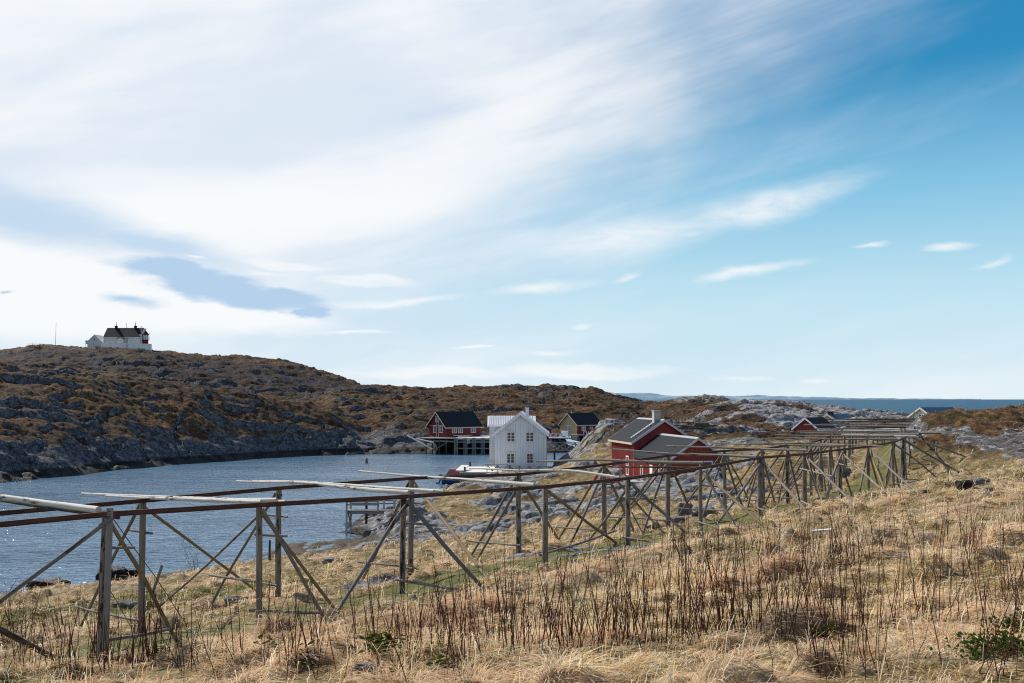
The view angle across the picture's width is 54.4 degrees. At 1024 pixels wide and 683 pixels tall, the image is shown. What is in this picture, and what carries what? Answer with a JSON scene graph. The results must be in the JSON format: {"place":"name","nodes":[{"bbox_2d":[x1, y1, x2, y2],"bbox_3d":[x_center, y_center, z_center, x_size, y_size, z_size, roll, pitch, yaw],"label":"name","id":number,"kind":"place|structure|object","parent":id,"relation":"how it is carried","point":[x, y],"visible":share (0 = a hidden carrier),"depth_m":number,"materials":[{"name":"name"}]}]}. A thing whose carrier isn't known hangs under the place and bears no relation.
{"place":"outdoors","nodes":[
{"label":"outdoors","id":0,"kind":"place"},
{"bbox_2d":[0,344,909,482],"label":"hills","id":1,"kind":"structure","parent":0,"point":[65,411],"depth_m":182.00,"materials":[{"name":"plant"}]},
{"bbox_2d":[87,335,103,348],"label":"white shed","id":2,"kind":"structure","parent":1,"relation":"on","point":[94,340],"depth_m":334.06,"materials":[{"name":"paint"}]},
{"bbox_2d":[103,322,144,346],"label":"lighthouse keepers house","id":3,"kind":"structure","parent":1,"relation":"on","point":[116,334],"depth_m":335.18,"materials":[{"name":"wood"}]},
{"bbox_2d":[101,343,152,350],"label":"board fence","id":4,"kind":"object","parent":1,"relation":"on","point":[134,345],"visible":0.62,"depth_m":330.94,"materials":[{"name":"white paint"}]},
{"bbox_2d":[419,435,489,454],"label":"timber quay","id":5,"kind":"structure","parent":1,"relation":"on","point":[465,439],"depth_m":180.93,"materials":[{"name":"grey wood"}]},
{"bbox_2d":[425,411,483,436],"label":"red cabin","id":6,"kind":"object","parent":5,"relation":"on","point":[447,424],"visible":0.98,"depth_m":187.22,"materials":[{"name":"wood"}]},
{"bbox_2d":[547,442,580,464],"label":"footbridge","id":7,"kind":"object","parent":1,"relation":"on","point":[555,450],"visible":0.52,"depth_m":128.77,"materials":[{"name":"grey wood"}]},
{"bbox_2d":[570,431,588,439],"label":"raised deck","id":8,"kind":"structure","parent":1,"relation":"on","point":[573,436],"depth_m":192.88,"materials":[{"name":"grey wood"}]},
{"bbox_2d":[558,411,599,434],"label":"ochre cabin","id":9,"kind":"object","parent":8,"relation":"on","point":[575,423],"visible":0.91,"depth_m":197.41,"materials":[{"name":"wood"}]},
{"bbox_2d":[674,422,717,429],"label":"log heap","id":10,"kind":"object","parent":1,"relation":"on","point":[700,425],"visible":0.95,"depth_m":150.30,"materials":[{"name":"wood"}]},
{"bbox_2d":[791,417,835,432],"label":"red hut","id":11,"kind":"object","parent":1,"relation":"on","point":[800,426],"visible":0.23,"depth_m":159.46,"materials":[{"name":"wood"}]},
{"bbox_2d":[907,407,954,422],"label":"cream house","id":12,"kind":"structure","parent":1,"relation":"on","point":[920,412],"depth_m":152.04,"materials":[{"name":"paint"}]},
{"bbox_2d":[459,467,508,481],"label":"boat","id":13,"kind":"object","parent":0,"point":[474,471],"depth_m":112.12,"materials":[{"name":"white wood"}]},
{"bbox_2d":[0,403,1023,682],"bbox_3d":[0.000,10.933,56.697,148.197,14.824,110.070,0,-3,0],"label":"ground","id":14,"kind":"structure","parent":0,"point":[976,438],"depth_m":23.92,"materials":[{"name":"plant"}]},
{"bbox_2d":[0,556,73,644],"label":"bramble bush","id":15,"kind":"object","parent":14,"relation":"on","point":[11,625],"visible":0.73,"depth_m":21.76,"materials":[{"name":"plant"}]},
{"bbox_2d":[26,577,70,590],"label":"boulder","id":16,"kind":"object","parent":14,"relation":"on","point":[40,582],"visible":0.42,"depth_m":50.37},
{"bbox_2d":[60,606,151,673],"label":"dead weed clump","id":17,"kind":"object","parent":14,"relation":"on","point":[103,640],"visible":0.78,"depth_m":14.45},
{"bbox_2d":[95,566,127,579],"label":"boulder","id":18,"kind":"object","parent":14,"relation":"on","point":[118,572],"visible":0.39,"depth_m":55.30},
{"bbox_2d":[90,609,139,672],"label":"dead weed clump","id":19,"kind":"object","parent":14,"relation":"on","point":[105,658],"visible":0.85,"depth_m":14.46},
{"bbox_2d":[112,576,159,668],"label":"dead weed clump","id":20,"kind":"object","parent":14,"relation":"on","point":[132,645],"visible":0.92,"depth_m":14.39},
{"bbox_2d":[103,581,176,664],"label":"dead weed clump","id":21,"kind":"object","parent":14,"relation":"on","point":[142,626],"visible":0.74,"depth_m":15.01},
{"bbox_2d":[130,588,184,659],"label":"dead weed clump","id":22,"kind":"object","parent":14,"relation":"on","point":[154,628],"visible":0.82,"depth_m":15.31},
{"bbox_2d":[150,593,220,672],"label":"dead weed clump","id":23,"kind":"object","parent":14,"relation":"on","point":[191,639],"visible":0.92,"depth_m":13.65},
{"bbox_2d":[176,602,227,675],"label":"dead weed clump","id":24,"kind":"object","parent":14,"relation":"on","point":[195,640],"visible":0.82,"depth_m":13.85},
{"bbox_2d":[212,566,242,663],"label":"dead weed clump","id":25,"kind":"object","parent":14,"relation":"on","point":[231,625],"visible":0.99,"depth_m":12.85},
{"bbox_2d":[270,579,323,664],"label":"dead weed clump","id":26,"kind":"object","parent":14,"relation":"on","point":[293,625],"visible":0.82,"depth_m":12.44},
{"bbox_2d":[265,597,335,669],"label":"dead weed clump","id":27,"kind":"object","parent":14,"relation":"on","point":[299,618],"visible":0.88,"depth_m":12.24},
{"bbox_2d":[263,569,352,672],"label":"dead weed clump","id":28,"kind":"object","parent":14,"relation":"on","point":[302,625],"visible":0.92,"depth_m":12.33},
{"bbox_2d":[339,582,368,649],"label":"dead weed clump","id":29,"kind":"object","parent":14,"relation":"on","point":[355,633],"visible":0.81,"depth_m":13.62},
{"bbox_2d":[345,500,399,535],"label":"jetty","id":30,"kind":"object","parent":14,"relation":"on","point":[350,511],"visible":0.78,"depth_m":73.47,"materials":[{"name":"grey wood"}]},
{"bbox_2d":[348,632,405,659],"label":"leafy plant","id":31,"kind":"object","parent":14,"relation":"on","point":[379,641],"visible":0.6,"depth_m":11.40,"materials":[{"name":"green plant"}]},
{"bbox_2d":[365,550,407,641],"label":"dead weed clump","id":32,"kind":"object","parent":14,"relation":"on","point":[372,615],"visible":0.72,"depth_m":13.89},
{"bbox_2d":[363,579,479,668],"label":"dead weed clump","id":33,"kind":"object","parent":14,"relation":"on","point":[432,600],"visible":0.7,"depth_m":10.74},
{"bbox_2d":[406,558,474,655],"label":"dead weed clump","id":34,"kind":"object","parent":14,"relation":"on","point":[433,618],"visible":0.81,"depth_m":10.81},
{"bbox_2d":[387,587,493,661],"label":"dead weed clump","id":35,"kind":"object","parent":14,"relation":"on","point":[396,620],"visible":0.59,"depth_m":11.39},
{"bbox_2d":[425,654,462,669],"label":"leafy plant","id":36,"kind":"object","parent":14,"relation":"on","point":[439,661],"visible":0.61,"depth_m":10.05,"materials":[{"name":"green plant"}]},
{"bbox_2d":[433,561,472,681],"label":"dead weed clump","id":37,"kind":"object","parent":14,"relation":"on","point":[449,645],"visible":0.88,"depth_m":9.61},
{"bbox_2d":[396,561,536,674],"bbox_3d":[-0.553,2.859,10.286,1.700,1.189,0.997,2,-4,-34],"label":"dead weed clump","id":38,"kind":"object","parent":14,"relation":"on","point":[421,625],"visible":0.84,"depth_m":10.23,"materials":[{"name":"plant"}]},
{"bbox_2d":[435,549,507,641],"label":"dead weed clump","id":39,"kind":"object","parent":14,"relation":"on","point":[456,618],"visible":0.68,"depth_m":12.87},
{"bbox_2d":[0,424,966,662],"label":"fish drying rack","id":40,"kind":"object","parent":14,"relation":"on","point":[106,526],"visible":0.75,"depth_m":25.18,"materials":[{"name":"grey wood"}]},
{"bbox_2d":[0,494,101,511],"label":"drying pole","id":41,"kind":"object","parent":40,"relation":"on","point":[89,508],"visible":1,"depth_m":16.67,"materials":[{"name":"grey wood"}]},
{"bbox_2d":[0,499,119,518],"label":"drying pole","id":42,"kind":"object","parent":40,"relation":"on","point":[48,507],"visible":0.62,"depth_m":17.40,"materials":[{"name":"grey wood"}]},
{"bbox_2d":[105,495,262,503],"bbox_3d":[-6.696,3.140,19.988,5.372,0.272,0.112,-3,-4,38],"label":"drying pole","id":43,"kind":"object","parent":40,"relation":"on","point":[215,500],"visible":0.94,"depth_m":19.57,"materials":[{"name":"grey wood"}]},
{"bbox_2d":[81,493,286,500],"bbox_3d":[-7.224,3.303,21.128,7.519,0.344,0.123,-3,-4,38],"label":"drying pole","id":44,"kind":"object","parent":40,"relation":"on","point":[99,494],"visible":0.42,"depth_m":21.74,"materials":[{"name":"grey wood"}]},
{"bbox_2d":[236,480,409,493],"bbox_3d":[-4.579,3.363,23.260,6.040,0.154,0.088,-3,-4,38],"label":"drying pole","id":45,"kind":"object","parent":40,"relation":"on","point":[381,490],"visible":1,"depth_m":22.64,"materials":[{"name":"grey wood"}]},
{"bbox_2d":[252,480,434,492],"bbox_3d":[-4.284,3.489,24.122,6.518,0.161,0.101,-3,-4,38],"label":"drying pole","id":46,"kind":"object","parent":40,"relation":"on","point":[420,490],"visible":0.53,"depth_m":23.15,"materials":[{"name":"grey wood"}]},
{"bbox_2d":[358,470,534,485],"bbox_3d":[-1.919,3.689,26.931,6.343,0.145,0.136,-3,-4,38],"label":"drying pole","id":47,"kind":"object","parent":40,"relation":"on","point":[515,483],"visible":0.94,"depth_m":26.28,"materials":[{"name":"grey wood"}]},
{"bbox_2d":[469,468,619,477],"bbox_3d":[0.868,3.887,29.875,5.630,0.185,0.165,-3,-4,39],"label":"drying pole","id":48,"kind":"object","parent":40,"relation":"on","point":[569,470],"visible":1,"depth_m":29.55,"materials":[{"name":"grey wood"}]},
{"bbox_2d":[536,459,703,464],"bbox_3d":[3.525,4.118,34.114,6.705,0.292,0.102,-3,-4,38],"label":"drying pole","id":49,"kind":"object","parent":40,"relation":"on","point":[658,462],"visible":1,"depth_m":33.59,"materials":[{"name":"grey wood"}]},
{"bbox_2d":[607,466,692,468],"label":"drying pole","id":50,"kind":"object","parent":40,"relation":"on","point":[677,467],"visible":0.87,"depth_m":33.38,"materials":[{"name":"grey wood"}]},
{"bbox_2d":[613,448,756,457],"bbox_3d":[6.312,4.157,37.056,5.966,0.176,0.126,-3,-4,38],"label":"drying pole","id":51,"kind":"object","parent":40,"relation":"on","point":[721,455],"visible":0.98,"depth_m":36.75,"materials":[{"name":"grey wood"}]},
{"bbox_2d":[666,445,807,451],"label":"drying pole","id":52,"kind":"object","parent":40,"relation":"on","point":[778,449],"visible":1,"depth_m":40.46,"materials":[{"name":"grey wood"}]},
{"bbox_2d":[711,442,844,446],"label":"drying pole","id":53,"kind":"object","parent":40,"relation":"on","point":[835,445],"visible":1,"depth_m":43.32,"materials":[{"name":"grey wood"}]},
{"bbox_2d":[746,442,845,445],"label":"drying pole","id":54,"kind":"object","parent":40,"relation":"on","point":[809,443],"visible":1,"depth_m":43.60,"materials":[{"name":"grey wood"}]},
{"bbox_2d":[739,438,897,440],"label":"drying pole","id":55,"kind":"object","parent":40,"relation":"on","point":[891,439],"visible":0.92,"depth_m":51.48,"materials":[{"name":"grey wood"}]},
{"bbox_2d":[775,434,893,436],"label":"drying pole","id":56,"kind":"object","parent":40,"relation":"on","point":[840,435],"visible":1,"depth_m":50.93,"materials":[{"name":"grey wood"}]},
{"bbox_2d":[446,545,532,640],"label":"dead weed clump","id":57,"kind":"object","parent":14,"relation":"on","point":[496,603],"visible":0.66,"depth_m":13.21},
{"bbox_2d":[464,562,532,634],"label":"dead weed clump","id":58,"kind":"object","parent":14,"relation":"on","point":[503,601],"visible":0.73,"depth_m":13.99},
{"bbox_2d":[492,407,548,468],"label":"white house","id":59,"kind":"structure","parent":14,"relation":"on","point":[521,439],"depth_m":117.46,"materials":[{"name":"paint"}]},
{"bbox_2d":[487,416,535,466],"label":"white house wing","id":60,"kind":"object","parent":59,"relation":"attached to","point":[494,423],"visible":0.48,"depth_m":124.16,"materials":[{"name":"white paint"}]},
{"bbox_2d":[504,544,548,655],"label":"dead weed clump","id":61,"kind":"object","parent":14,"relation":"on","point":[514,609],"visible":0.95,"depth_m":10.45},
{"bbox_2d":[489,547,591,647],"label":"dead weed clump","id":62,"kind":"object","parent":14,"relation":"on","point":[551,618],"visible":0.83,"depth_m":10.87,"materials":[{"name":"plant"}]},
{"bbox_2d":[525,544,585,641],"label":"dead weed clump","id":63,"kind":"object","parent":14,"relation":"on","point":[547,600],"visible":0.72,"depth_m":11.20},
{"bbox_2d":[513,559,635,656],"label":"dead weed clump","id":64,"kind":"object","parent":14,"relation":"on","point":[570,615],"visible":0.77,"depth_m":10.57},
{"bbox_2d":[510,541,650,657],"bbox_3d":[0.763,2.775,10.781,1.232,1.168,1.142,3,-4,-38],"label":"dead weed clump","id":65,"kind":"object","parent":14,"relation":"on","point":[576,613],"visible":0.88,"depth_m":10.61,"materials":[{"name":"plant"}]},
{"bbox_2d":[537,551,655,655],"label":"dead weed clump","id":66,"kind":"object","parent":14,"relation":"on","point":[555,616],"visible":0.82,"depth_m":10.55,"materials":[{"name":"plant"}]},
{"bbox_2d":[570,558,657,643],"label":"dead weed clump","id":67,"kind":"object","parent":14,"relation":"on","point":[608,604],"visible":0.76,"depth_m":10.94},
{"bbox_2d":[531,510,701,649],"bbox_3d":[1.086,2.636,11.050,1.457,1.470,1.446,2,-4,-31],"label":"dead weed clump","id":68,"kind":"object","parent":14,"relation":"on","point":[612,594],"visible":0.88,"depth_m":10.85,"materials":[{"name":"plant"}]},
{"bbox_2d":[579,546,659,646],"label":"dead weed clump","id":69,"kind":"object","parent":14,"relation":"on","point":[618,603],"visible":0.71,"depth_m":10.75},
{"bbox_2d":[592,525,675,647],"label":"dead weed clump","id":70,"kind":"object","parent":14,"relation":"on","point":[625,544],"visible":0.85,"depth_m":10.74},
{"bbox_2d":[608,410,688,475],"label":"red house","id":71,"kind":"structure","parent":14,"relation":"on","point":[637,433],"depth_m":93.22,"materials":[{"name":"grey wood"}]},
{"bbox_2d":[617,518,724,644],"bbox_3d":[1.748,2.662,10.874,1.172,1.395,0.935,-1,-4,24],"label":"dead weed clump","id":72,"kind":"object","parent":14,"relation":"on","point":[668,594],"visible":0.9,"depth_m":10.73,"materials":[{"name":"plant"}]},
{"bbox_2d":[650,514,707,628],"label":"dead weed clump","id":73,"kind":"object","parent":14,"relation":"on","point":[685,577],"visible":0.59,"depth_m":11.83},
{"bbox_2d":[631,433,728,477],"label":"red house wing","id":74,"kind":"structure","parent":14,"relation":"on","point":[659,442],"depth_m":84.11,"materials":[{"name":"wood"}]},
{"bbox_2d":[653,529,717,644],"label":"dead weed clump","id":75,"kind":"object","parent":14,"relation":"on","point":[678,579],"visible":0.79,"depth_m":10.79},
{"bbox_2d":[634,531,738,636],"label":"dead weed clump","id":76,"kind":"object","parent":14,"relation":"on","point":[701,592],"visible":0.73,"depth_m":11.02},
{"bbox_2d":[657,512,728,635],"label":"dead weed clump","id":77,"kind":"object","parent":14,"relation":"on","point":[696,586],"visible":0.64,"depth_m":11.31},
{"bbox_2d":[687,527,753,639],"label":"dead weed clump","id":78,"kind":"object","parent":14,"relation":"on","point":[717,594],"visible":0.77,"depth_m":10.77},
{"bbox_2d":[695,518,750,629],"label":"dead weed clump","id":79,"kind":"object","parent":14,"relation":"on","point":[721,576],"visible":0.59,"depth_m":11.40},
{"bbox_2d":[709,557,760,635],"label":"dead weed clump","id":80,"kind":"object","parent":14,"relation":"on","point":[739,605],"visible":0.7,"depth_m":10.59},
{"bbox_2d":[685,532,805,642],"bbox_3d":[2.376,2.553,10.280,1.155,1.272,0.587,1,-3,-14],"label":"dead weed clump","id":81,"kind":"object","parent":14,"relation":"on","point":[734,593],"visible":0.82,"depth_m":10.29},
{"bbox_2d":[692,507,816,630],"bbox_3d":[2.618,2.536,10.871,1.019,1.533,1.004,1,-3,-12],"label":"dead weed clump","id":82,"kind":"object","parent":14,"relation":"on","point":[745,587],"visible":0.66,"depth_m":10.86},
{"bbox_2d":[752,532,805,640],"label":"dead weed clump","id":83,"kind":"object","parent":14,"relation":"on","point":[768,593],"visible":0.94,"depth_m":10.23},
{"bbox_2d":[723,559,835,644],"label":"dead weed clump","id":84,"kind":"object","parent":14,"relation":"on","point":[760,605],"visible":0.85,"depth_m":10.37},
{"bbox_2d":[758,542,810,637],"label":"dead weed clump","id":85,"kind":"object","parent":14,"relation":"on","point":[781,592],"visible":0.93,"depth_m":10.27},
{"bbox_2d":[687,525,907,644],"bbox_3d":[2.908,2.521,10.123,2.165,1.334,0.702,0,-3,0],"label":"dead weed clump","id":86,"kind":"object","parent":14,"relation":"on","point":[802,593],"visible":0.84,"depth_m":10.12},
{"bbox_2d":[789,515,848,632],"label":"dead weed clump","id":87,"kind":"object","parent":14,"relation":"on","point":[819,579],"visible":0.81,"depth_m":10.35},
{"bbox_2d":[794,498,844,567],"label":"dead weed clump","id":88,"kind":"object","parent":14,"relation":"on","point":[829,536],"visible":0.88,"depth_m":16.21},
{"bbox_2d":[805,621,836,638],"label":"leafy plant","id":89,"kind":"object","parent":14,"relation":"on","point":[823,628],"visible":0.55,"depth_m":10.02,"materials":[{"name":"green plant"}]},
{"bbox_2d":[777,540,864,674],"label":"dead weed clump","id":90,"kind":"object","parent":14,"relation":"on","point":[812,617],"visible":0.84,"depth_m":8.49,"materials":[{"name":"plant"}]},
{"bbox_2d":[772,534,873,638],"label":"dead weed clump","id":91,"kind":"object","parent":14,"relation":"on","point":[822,597],"visible":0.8,"depth_m":10.21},
{"bbox_2d":[799,506,847,568],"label":"dead weed clump","id":92,"kind":"object","parent":14,"relation":"on","point":[819,539],"visible":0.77,"depth_m":16.00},
{"bbox_2d":[823,545,863,662],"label":"dead weed clump","id":93,"kind":"object","parent":14,"relation":"on","point":[843,616],"visible":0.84,"depth_m":8.76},
{"bbox_2d":[790,522,904,677],"bbox_3d":[2.695,2.100,8.178,0.900,1.402,0.654,0,-3,0],"label":"dead weed clump","id":94,"kind":"object","parent":14,"relation":"on","point":[860,610],"visible":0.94,"depth_m":8.17,"materials":[{"name":"plant"}]},
{"bbox_2d":[765,512,941,682],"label":"dead weed clump","id":95,"kind":"object","parent":14,"relation":"on","point":[824,575],"visible":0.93,"depth_m":8.22,"materials":[{"name":"plant"}]},
{"bbox_2d":[809,539,900,629],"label":"dead weed clump","id":96,"kind":"object","parent":14,"relation":"on","point":[841,586],"visible":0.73,"depth_m":10.45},
{"bbox_2d":[830,505,884,564],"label":"dead weed clump","id":97,"kind":"object","parent":14,"relation":"on","point":[857,539],"visible":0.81,"depth_m":16.25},
{"bbox_2d":[875,516,980,628],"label":"dead weed clump","id":98,"kind":"object","parent":14,"relation":"on","point":[937,577],"visible":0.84,"depth_m":9.74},
{"bbox_2d":[877,516,987,634],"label":"dead weed clump","id":99,"kind":"object","parent":14,"relation":"on","point":[913,583],"visible":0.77,"depth_m":9.70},
{"bbox_2d":[903,487,961,623],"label":"dead weed clump","id":100,"kind":"object","parent":14,"relation":"on","point":[923,575],"visible":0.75,"depth_m":9.88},
{"bbox_2d":[955,480,974,489],"bbox_3d":[14.095,4.489,30.984,0.533,0.363,0.421,0,-3,0],"label":"boulder","id":101,"kind":"object","parent":14,"relation":"on","point":[967,484],"visible":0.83,"depth_m":30.82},
{"bbox_2d":[921,521,1022,607],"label":"dead weed clump","id":102,"kind":"object","parent":14,"relation":"on","point":[986,576],"visible":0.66,"depth_m":10.52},
{"bbox_2d":[924,625,1023,669],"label":"leafy plant","id":103,"kind":"object","parent":14,"relation":"on","point":[974,652],"visible":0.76,"depth_m":8.17,"materials":[{"name":"green plant"}]},
{"bbox_2d":[948,524,1023,610],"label":"dead weed clump","id":104,"kind":"object","parent":14,"relation":"on","point":[1003,571],"visible":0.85,"depth_m":10.41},
{"bbox_2d":[976,545,1009,642],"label":"dead weed clump","id":105,"kind":"object","parent":14,"relation":"on","point":[986,596],"visible":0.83,"depth_m":8.38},
{"bbox_2d":[973,563,1020,682],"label":"dead weed clump","id":106,"kind":"object","parent":14,"relation":"on","point":[1001,630],"visible":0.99,"depth_m":7.56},
{"bbox_2d":[977,554,1023,673],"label":"dead weed clump","id":107,"kind":"object","parent":14,"relation":"on","point":[1000,624],"visible":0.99,"depth_m":7.66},
{"bbox_2d":[979,602,1023,632],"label":"leafy plant","id":108,"kind":"object","parent":14,"relation":"on","point":[1006,621],"visible":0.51,"depth_m":8.82,"materials":[{"name":"green plant"}]},
{"bbox_2d":[985,500,1023,604],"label":"dead weed clump","id":109,"kind":"object","parent":14,"relation":"on","point":[1004,552],"visible":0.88,"depth_m":11.07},
{"bbox_2d":[1005,565,1023,677],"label":"dead weed clump","id":110,"kind":"object","parent":14,"relation":"on","point":[1015,623],"visible":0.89,"depth_m":7.82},
{"bbox_2d":[0,399,1023,593],"bbox_3d":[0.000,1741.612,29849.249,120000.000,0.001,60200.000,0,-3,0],"label":"sea","id":111,"kind":"structure","parent":0,"point":[24,547],"depth_m":93.86,"materials":[{"name":"liquid"}]},
{"bbox_2d":[0,0,1023,398],"label":"sky","id":112,"kind":"structure","parent":0,"point":[801,198],"materials":[{"name":"blue"}]},
{"bbox_2d":[608,392,980,399],"bbox_3d":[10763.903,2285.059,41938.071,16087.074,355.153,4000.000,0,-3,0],"label":"distant mountains","id":113,"kind":"structure","parent":0,"point":[647,396],"depth_m":39934.61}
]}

